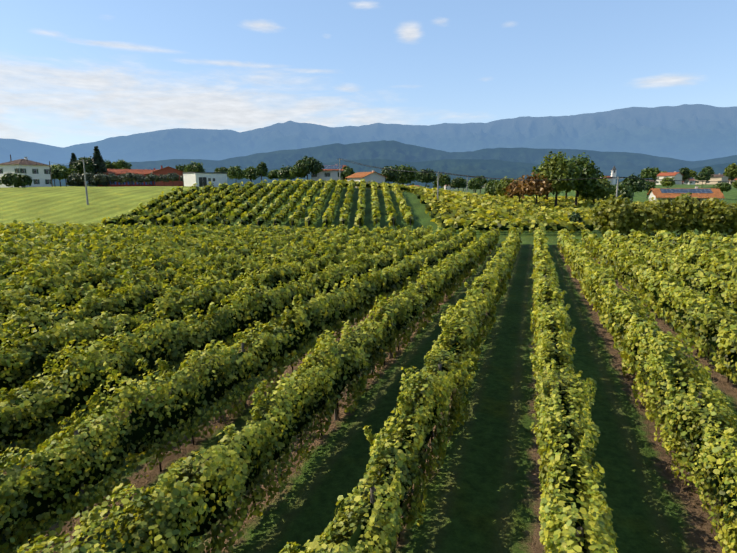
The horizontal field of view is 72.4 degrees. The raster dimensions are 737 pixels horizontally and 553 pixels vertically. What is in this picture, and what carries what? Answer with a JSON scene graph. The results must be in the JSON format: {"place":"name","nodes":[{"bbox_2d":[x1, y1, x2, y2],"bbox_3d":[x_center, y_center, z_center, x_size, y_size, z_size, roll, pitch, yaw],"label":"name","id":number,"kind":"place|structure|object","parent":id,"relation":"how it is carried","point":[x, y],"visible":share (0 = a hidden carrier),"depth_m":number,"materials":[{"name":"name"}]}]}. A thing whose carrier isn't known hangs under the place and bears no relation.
{"place":"outdoors","nodes":[
{"label":"outdoors","id":0,"kind":"place"},
{"bbox_2d":[0,184,736,552],"bbox_3d":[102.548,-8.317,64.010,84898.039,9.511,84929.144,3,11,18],"label":"ground","id":1,"kind":"structure","parent":0,"point":[484,492],"depth_m":12.58,"materials":[{"name":"green plant"}]},
{"bbox_2d":[0,173,16,186],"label":"shrub","id":2,"kind":"object","parent":1,"relation":"on","point":[6,179],"visible":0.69,"depth_m":135.93,"materials":[{"name":"green plant"}]},
{"bbox_2d":[12,174,32,186],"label":"shrub","id":3,"kind":"object","parent":1,"relation":"on","point":[21,180],"visible":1,"depth_m":134.44,"materials":[{"name":"green plant"}]},
{"bbox_2d":[0,157,51,187],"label":"white house","id":4,"kind":"structure","parent":1,"relation":"on","point":[38,173],"depth_m":146.66,"materials":[{"name":"paint"}]},
{"bbox_2d":[51,168,64,186],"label":"tree","id":5,"kind":"object","parent":1,"relation":"on","point":[56,173],"visible":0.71,"depth_m":172.75,"materials":[{"name":"green plant"}]},
{"bbox_2d":[50,164,69,186],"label":"tree","id":6,"kind":"object","parent":1,"relation":"on","point":[58,166],"visible":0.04,"depth_m":187.01,"materials":[{"name":"green plant"}]},
{"bbox_2d":[58,168,74,186],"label":"tree","id":7,"kind":"object","parent":1,"relation":"on","point":[67,172],"visible":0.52,"depth_m":177.24,"materials":[{"name":"green plant"}]},
{"bbox_2d":[65,153,83,185],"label":"conifer","id":8,"kind":"object","parent":1,"relation":"on","point":[72,160],"visible":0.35,"depth_m":206.28,"materials":[{"name":"green plant"}]},
{"bbox_2d":[68,173,82,186],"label":"olive","id":9,"kind":"object","parent":1,"relation":"on","point":[74,177],"visible":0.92,"depth_m":174.96,"materials":[{"name":"green plant"}]},
{"bbox_2d":[70,156,94,186],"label":"tree","id":10,"kind":"object","parent":1,"relation":"on","point":[78,167],"visible":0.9,"depth_m":195.89,"materials":[{"name":"green plant"}]},
{"bbox_2d":[83,159,88,204],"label":"utility pole","id":11,"kind":"object","parent":1,"relation":"on","point":[85,183],"depth_m":107.26,"materials":[{"name":"concrete"}]},
{"bbox_2d":[80,172,96,186],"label":"olive","id":12,"kind":"object","parent":1,"relation":"on","point":[88,176],"visible":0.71,"depth_m":175.44,"materials":[{"name":"green plant"}]},
{"bbox_2d":[87,146,109,186],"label":"conifer","id":13,"kind":"object","parent":1,"relation":"on","point":[98,163],"visible":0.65,"depth_m":201.06,"materials":[{"name":"green plant"}]},
{"bbox_2d":[91,172,107,186],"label":"olive","id":14,"kind":"object","parent":1,"relation":"on","point":[98,177],"visible":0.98,"depth_m":175.11,"materials":[{"name":"green plant"}]},
{"bbox_2d":[104,172,115,186],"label":"olive","id":15,"kind":"object","parent":1,"relation":"on","point":[110,177],"visible":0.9,"depth_m":178.19,"materials":[{"name":"green plant"}]},
{"bbox_2d":[105,160,117,168],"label":"tree","id":16,"kind":"object","parent":1,"relation":"on","point":[109,164],"visible":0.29,"depth_m":220.78,"materials":[{"name":"green plant"}]},
{"bbox_2d":[111,174,126,184],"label":"olive","id":17,"kind":"object","parent":1,"relation":"on","point":[119,178],"visible":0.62,"depth_m":179.35,"materials":[{"name":"green plant"}]},
{"bbox_2d":[112,159,131,168],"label":"tree","id":18,"kind":"object","parent":1,"relation":"on","point":[122,164],"visible":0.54,"depth_m":244.98,"materials":[{"name":"green plant"}]},
{"bbox_2d":[95,168,155,186],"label":"red farmhouse","id":19,"kind":"object","parent":1,"relation":"on","point":[144,172],"visible":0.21,"depth_m":208.15,"materials":[{"name":"paint"}]},
{"bbox_2d":[122,172,139,185],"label":"olive","id":20,"kind":"object","parent":1,"relation":"on","point":[129,177],"visible":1,"depth_m":175.98,"materials":[{"name":"green plant"}]},
{"bbox_2d":[133,174,146,183],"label":"olive","id":21,"kind":"object","parent":1,"relation":"on","point":[141,178],"visible":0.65,"depth_m":180.96,"materials":[{"name":"green plant"}]},
{"bbox_2d":[144,172,159,185],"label":"olive","id":22,"kind":"object","parent":1,"relation":"on","point":[151,177],"visible":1,"depth_m":180.17,"materials":[{"name":"green plant"}]},
{"bbox_2d":[156,174,167,185],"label":"olive","id":23,"kind":"object","parent":1,"relation":"on","point":[163,177],"visible":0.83,"depth_m":183.13,"materials":[{"name":"green plant"}]},
{"bbox_2d":[153,165,182,185],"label":"house","id":24,"kind":"structure","parent":1,"relation":"on","point":[166,170],"depth_m":212.51,"materials":[{"name":"brown brick"}]},
{"bbox_2d":[166,173,178,181],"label":"olive","id":25,"kind":"object","parent":1,"relation":"on","point":[172,177],"visible":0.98,"depth_m":181.51,"materials":[{"name":"green plant"}]},
{"bbox_2d":[175,164,186,185],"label":"tree","id":26,"kind":"object","parent":1,"relation":"on","point":[181,168],"visible":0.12,"depth_m":230.08,"materials":[{"name":"green plant"}]},
{"bbox_2d":[184,161,204,171],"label":"tree","id":27,"kind":"object","parent":1,"relation":"on","point":[194,167],"visible":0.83,"depth_m":209.66,"materials":[{"name":"green plant"}]},
{"bbox_2d":[182,172,226,186],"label":"white shed","id":28,"kind":"structure","parent":1,"relation":"on","point":[202,179],"depth_m":154.68,"materials":[{"name":"paint"}]},
{"bbox_2d":[214,167,227,177],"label":"tree","id":29,"kind":"object","parent":1,"relation":"on","point":[221,170],"visible":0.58,"depth_m":224.35,"materials":[{"name":"green plant"}]},
{"bbox_2d":[226,165,245,182],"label":"tree","id":30,"kind":"object","parent":1,"relation":"on","point":[235,172],"visible":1,"depth_m":209.90,"materials":[{"name":"green plant"}]},
{"bbox_2d":[242,166,257,181],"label":"tree","id":31,"kind":"object","parent":1,"relation":"on","point":[250,171],"visible":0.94,"depth_m":226.29,"materials":[{"name":"green plant"}]},
{"bbox_2d":[101,178,413,229],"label":"grapevine rows","id":32,"kind":"object","parent":1,"relation":"on","point":[298,186],"depth_m":98.74,"materials":[{"name":"green plant"}]},
{"bbox_2d":[105,183,410,229],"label":"vineyard posts","id":33,"kind":"object","parent":1,"relation":"on","point":[285,209],"visible":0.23,"depth_m":88.38,"materials":[{"name":"brown wood"}]},
{"bbox_2d":[255,162,268,182],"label":"tree","id":34,"kind":"object","parent":1,"relation":"on","point":[262,169],"visible":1,"depth_m":222.81,"materials":[{"name":"green plant"}]},
{"bbox_2d":[267,169,282,179],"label":"tree","id":35,"kind":"object","parent":1,"relation":"on","point":[272,174],"visible":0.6,"depth_m":234.25,"materials":[{"name":"green plant"}]},
{"bbox_2d":[277,165,294,179],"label":"tree","id":36,"kind":"object","parent":1,"relation":"on","point":[283,172],"visible":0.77,"depth_m":194.50,"materials":[{"name":"green plant"}]},
{"bbox_2d":[289,165,306,178],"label":"tree","id":37,"kind":"object","parent":1,"relation":"on","point":[295,174],"visible":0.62,"depth_m":167.16,"materials":[{"name":"green plant"}]},
{"bbox_2d":[294,156,324,179],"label":"tree","id":38,"kind":"object","parent":1,"relation":"on","point":[307,165],"visible":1,"depth_m":162.61,"materials":[{"name":"green plant"}]},
{"bbox_2d":[311,164,345,180],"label":"house","id":39,"kind":"structure","parent":1,"relation":"on","point":[328,172],"depth_m":170.74,"materials":[{"name":"paint"}]},
{"bbox_2d":[338,166,354,179],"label":"tree","id":40,"kind":"object","parent":1,"relation":"on","point":[347,171],"visible":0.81,"depth_m":169.73,"materials":[{"name":"green plant"}]},
{"bbox_2d":[345,170,387,189],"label":"house","id":41,"kind":"structure","parent":1,"relation":"on","point":[371,176],"depth_m":154.81,"materials":[{"name":"paint"}]},
{"bbox_2d":[0,283,736,552],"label":"vine leaves","id":42,"kind":"object","parent":1,"relation":"on","point":[601,536],"visible":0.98,"depth_m":10.38,"materials":[{"name":"green plant"}]},
{"bbox_2d":[0,218,736,552],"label":"vine rows","id":43,"kind":"object","parent":1,"relation":"on","point":[66,240],"depth_m":26.03,"materials":[{"name":"green plant"}]},
{"bbox_2d":[27,258,731,552],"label":"vine trunks","id":44,"kind":"object","parent":1,"relation":"on","point":[721,516],"depth_m":12.78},
{"bbox_2d":[42,226,719,550],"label":"vineyard posts","id":45,"kind":"object","parent":1,"relation":"on","point":[373,496],"visible":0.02,"depth_m":11.03,"materials":[{"name":"brown wood"}]},
{"bbox_2d":[381,166,400,183],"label":"tree","id":46,"kind":"object","parent":1,"relation":"on","point":[392,175],"visible":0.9,"depth_m":166.77,"materials":[{"name":"green plant"}]},
{"bbox_2d":[395,164,416,184],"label":"tree","id":47,"kind":"object","parent":1,"relation":"on","point":[407,177],"visible":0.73,"depth_m":174.11,"materials":[{"name":"green plant"}]},
{"bbox_2d":[415,168,436,186],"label":"tree","id":48,"kind":"object","parent":1,"relation":"on","point":[426,176],"visible":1,"depth_m":198.43,"materials":[{"name":"green plant"}]},
{"bbox_2d":[435,172,441,198],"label":"pole","id":49,"kind":"object","parent":1,"relation":"on","point":[438,173],"visible":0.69,"depth_m":109.77,"materials":[{"name":"wood"}]},
{"bbox_2d":[278,179,604,234],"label":"vineyard","id":50,"kind":"object","parent":1,"relation":"on","point":[558,213],"depth_m":96.15,"materials":[{"name":"green plant"}]},
{"bbox_2d":[432,173,451,187],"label":"tree","id":51,"kind":"object","parent":1,"relation":"on","point":[445,179],"visible":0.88,"depth_m":213.61,"materials":[{"name":"green plant"}]},
{"bbox_2d":[444,185,455,189],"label":"village house","id":52,"kind":"structure","parent":1,"relation":"on","point":[446,187],"depth_m":780.59,"materials":[{"name":"paint"}]},
{"bbox_2d":[449,177,466,190],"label":"tree","id":53,"kind":"object","parent":1,"relation":"on","point":[458,182],"visible":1,"depth_m":223.38,"materials":[{"name":"green plant"}]},
{"bbox_2d":[467,178,484,192],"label":"tree","id":54,"kind":"object","parent":1,"relation":"on","point":[475,183],"visible":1,"depth_m":233.41,"materials":[{"name":"green plant"}]},
{"bbox_2d":[474,175,486,193],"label":"tree","id":55,"kind":"object","parent":1,"relation":"on","point":[483,180],"visible":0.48,"depth_m":339.46,"materials":[{"name":"green plant"}]},
{"bbox_2d":[484,179,494,187],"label":"tree","id":56,"kind":"object","parent":1,"relation":"on","point":[488,181],"visible":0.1,"depth_m":229.34,"materials":[{"name":"green plant"}]},
{"bbox_2d":[484,179,502,195],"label":"tree","id":57,"kind":"object","parent":1,"relation":"on","point":[490,188],"visible":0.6,"depth_m":155.59,"materials":[{"name":"green plant"}]},
{"bbox_2d":[494,176,517,195],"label":"tree","id":58,"kind":"object","parent":1,"relation":"on","point":[499,187],"visible":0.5,"depth_m":135.99,"materials":[{"name":"green plant"}]},
{"bbox_2d":[503,177,533,201],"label":"autumn tree","id":59,"kind":"object","parent":1,"relation":"on","point":[510,188],"visible":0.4,"depth_m":118.81,"materials":[{"name":"brown plant"}]},
{"bbox_2d":[515,172,553,204],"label":"autumn tree","id":60,"kind":"object","parent":1,"relation":"on","point":[529,185],"visible":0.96,"depth_m":107.97,"materials":[{"name":"brown plant"}]},
{"bbox_2d":[531,161,562,201],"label":"tree","id":61,"kind":"object","parent":1,"relation":"on","point":[535,170],"depth_m":126.15,"materials":[{"name":"green plant"}]},
{"bbox_2d":[537,151,580,205],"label":"tree","id":62,"kind":"object","parent":1,"relation":"on","point":[558,169],"visible":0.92,"depth_m":106.71,"materials":[{"name":"green plant"}]},
{"bbox_2d":[568,211,584,232],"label":"shrub","id":63,"kind":"object","parent":1,"relation":"on","point":[575,217],"visible":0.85,"depth_m":77.30,"materials":[{"name":"green plant"}]},
{"bbox_2d":[561,152,598,205],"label":"tree","id":64,"kind":"object","parent":1,"relation":"on","point":[584,165],"visible":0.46,"depth_m":110.23,"materials":[{"name":"green plant"}]},
{"bbox_2d":[575,175,614,204],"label":"tree","id":65,"kind":"object","parent":1,"relation":"on","point":[603,189],"visible":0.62,"depth_m":116.81,"materials":[{"name":"green plant"}]},
{"bbox_2d":[593,166,603,177],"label":"tree","id":66,"kind":"object","parent":1,"relation":"on","point":[599,172],"depth_m":143.38,"materials":[{"name":"green plant"}]},
{"bbox_2d":[589,194,637,235],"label":"hedge tree","id":67,"kind":"object","parent":1,"relation":"on","point":[612,214],"visible":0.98,"depth_m":70.65,"materials":[{"name":"green plant"}]},
{"bbox_2d":[613,176,622,198],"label":"pole","id":68,"kind":"object","parent":1,"relation":"on","point":[617,178],"visible":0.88,"depth_m":85.65,"materials":[{"name":"wood"}]},
{"bbox_2d":[435,172,610,179],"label":"wire","id":69,"kind":"object","parent":68,"relation":"attached to","point":[516,179],"visible":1,"depth_m":97.64,"materials":[{"name":"grey metal"}]},
{"bbox_2d":[439,172,614,179],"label":"wire","id":70,"kind":"object","parent":68,"relation":"attached to","point":[517,179],"visible":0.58,"depth_m":100.57,"materials":[{"name":"grey metal"}]},
{"bbox_2d":[442,172,619,179],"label":"wire","id":71,"kind":"object","parent":68,"relation":"attached to","point":[501,178],"visible":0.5,"depth_m":102.30,"materials":[{"name":"grey metal"}]},
{"bbox_2d":[625,177,736,181],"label":"wire","id":72,"kind":"object","parent":68,"relation":"attached to","point":[681,180],"visible":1,"depth_m":96.20,"materials":[{"name":"grey metal"}]},
{"bbox_2d":[606,182,633,200],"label":"tree","id":73,"kind":"object","parent":1,"relation":"on","point":[624,191],"visible":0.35,"depth_m":122.90,"materials":[{"name":"green plant"}]},
{"bbox_2d":[621,173,648,201],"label":"tree","id":74,"kind":"object","parent":1,"relation":"on","point":[637,185],"visible":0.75,"depth_m":163.37,"materials":[{"name":"green plant"}]},
{"bbox_2d":[621,201,662,235],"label":"hedge tree","id":75,"kind":"object","parent":1,"relation":"on","point":[644,218],"visible":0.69,"depth_m":70.18,"materials":[{"name":"green plant"}]},
{"bbox_2d":[640,167,656,178],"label":"village tree","id":76,"kind":"object","parent":1,"relation":"on","point":[648,173],"visible":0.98,"depth_m":308.80,"materials":[{"name":"green plant"}]},
{"bbox_2d":[645,180,655,197],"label":"tree","id":77,"kind":"object","parent":1,"relation":"on","point":[651,184],"visible":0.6,"depth_m":202.70,"materials":[{"name":"green plant"}]},
{"bbox_2d":[652,169,659,181],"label":"village tree","id":78,"kind":"object","parent":1,"relation":"on","point":[657,172],"visible":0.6,"depth_m":346.41,"materials":[{"name":"green plant"}]},
{"bbox_2d":[645,197,683,235],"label":"hedge tree","id":79,"kind":"object","parent":1,"relation":"on","point":[670,218],"visible":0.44,"depth_m":71.10,"materials":[{"name":"green plant"}]},
{"bbox_2d":[659,177,675,186],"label":"tree","id":80,"kind":"object","parent":1,"relation":"on","point":[667,183],"visible":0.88,"depth_m":231.91,"materials":[{"name":"green plant"}]},
{"bbox_2d":[656,171,683,184],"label":"village house","id":81,"kind":"structure","parent":1,"relation":"on","point":[675,175],"depth_m":335.56,"materials":[{"name":"paint"}]},
{"bbox_2d":[679,167,689,183],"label":"village tree","id":82,"kind":"object","parent":1,"relation":"on","point":[685,171],"visible":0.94,"depth_m":357.46,"materials":[{"name":"green plant"}]},
{"bbox_2d":[647,186,724,203],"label":"tiled roof building","id":83,"kind":"structure","parent":1,"relation":"on","point":[700,194],"depth_m":133.86,"materials":[{"name":"tile"}]},
{"bbox_2d":[684,178,695,183],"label":"village house","id":84,"kind":"structure","parent":1,"relation":"on","point":[690,181],"depth_m":395.61,"materials":[{"name":"paint"}]},
{"bbox_2d":[672,192,709,235],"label":"hedge tree","id":85,"kind":"object","parent":1,"relation":"on","point":[687,203],"visible":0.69,"depth_m":70.96,"materials":[{"name":"green plant"}]},
{"bbox_2d":[689,170,696,177],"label":"tree","id":86,"kind":"object","parent":1,"relation":"on","point":[692,173],"visible":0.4,"depth_m":429.74,"materials":[{"name":"green plant"}]},
{"bbox_2d":[694,172,709,187],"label":"tree","id":87,"kind":"object","parent":1,"relation":"on","point":[703,176],"visible":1,"depth_m":260.11,"materials":[{"name":"green plant"}]},
{"bbox_2d":[701,166,713,184],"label":"village tree","id":88,"kind":"object","parent":1,"relation":"on","point":[708,170],"visible":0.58,"depth_m":302.06,"materials":[{"name":"green plant"}]},
{"bbox_2d":[695,173,727,183],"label":"village house","id":89,"kind":"structure","parent":1,"relation":"on","point":[719,177],"depth_m":324.55,"materials":[{"name":"paint"}]},
{"bbox_2d":[691,197,736,235],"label":"hedge tree","id":90,"kind":"object","parent":1,"relation":"on","point":[719,218],"visible":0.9,"depth_m":70.01,"materials":[{"name":"green plant"}]},
{"bbox_2d":[711,182,731,198],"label":"tree","id":91,"kind":"object","parent":1,"relation":"on","point":[724,186],"visible":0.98,"depth_m":192.89,"materials":[{"name":"green plant"}]},
{"bbox_2d":[723,163,736,184],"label":"village tree","id":92,"kind":"object","parent":1,"relation":"on","point":[731,170],"visible":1,"depth_m":300.19,"materials":[{"name":"green plant"}]},
{"bbox_2d":[725,200,736,236],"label":"hedge tree","id":93,"kind":"object","parent":1,"relation":"on","point":[733,232],"visible":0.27,"depth_m":70.51,"materials":[{"name":"green plant"}]},
{"bbox_2d":[732,180,736,187],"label":"tree","id":94,"kind":"object","parent":1,"relation":"on","point":[734,184],"visible":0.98,"depth_m":208.46,"materials":[{"name":"green plant"}]},
{"bbox_2d":[0,104,736,164],"bbox_3d":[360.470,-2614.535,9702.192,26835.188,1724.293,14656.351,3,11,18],"label":"mountain range","id":95,"kind":"structure","parent":0,"point":[692,132],"depth_m":10363.44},
{"bbox_2d":[0,0,736,146],"label":"sky","id":96,"kind":"structure","parent":0,"point":[73,72],"materials":[{"name":"blue"}]},
{"bbox_2d":[52,159,736,187],"bbox_3d":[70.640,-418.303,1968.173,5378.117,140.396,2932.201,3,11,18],"label":"hills","id":97,"kind":"structure","parent":0,"point":[493,168],"depth_m":2243.73,"materials":[{"name":"green plant"}]},
{"bbox_2d":[63,140,736,176],"bbox_3d":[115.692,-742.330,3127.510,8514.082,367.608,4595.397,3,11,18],"label":"hills","id":98,"kind":"structure","parent":0,"point":[626,164],"depth_m":3726.90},
{"bbox_2d":[611,166,616,184],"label":"church tower","id":99,"kind":"structure","parent":0,"point":[613,172],"depth_m":605.44,"materials":[{"name":"white paint"}]}
]}

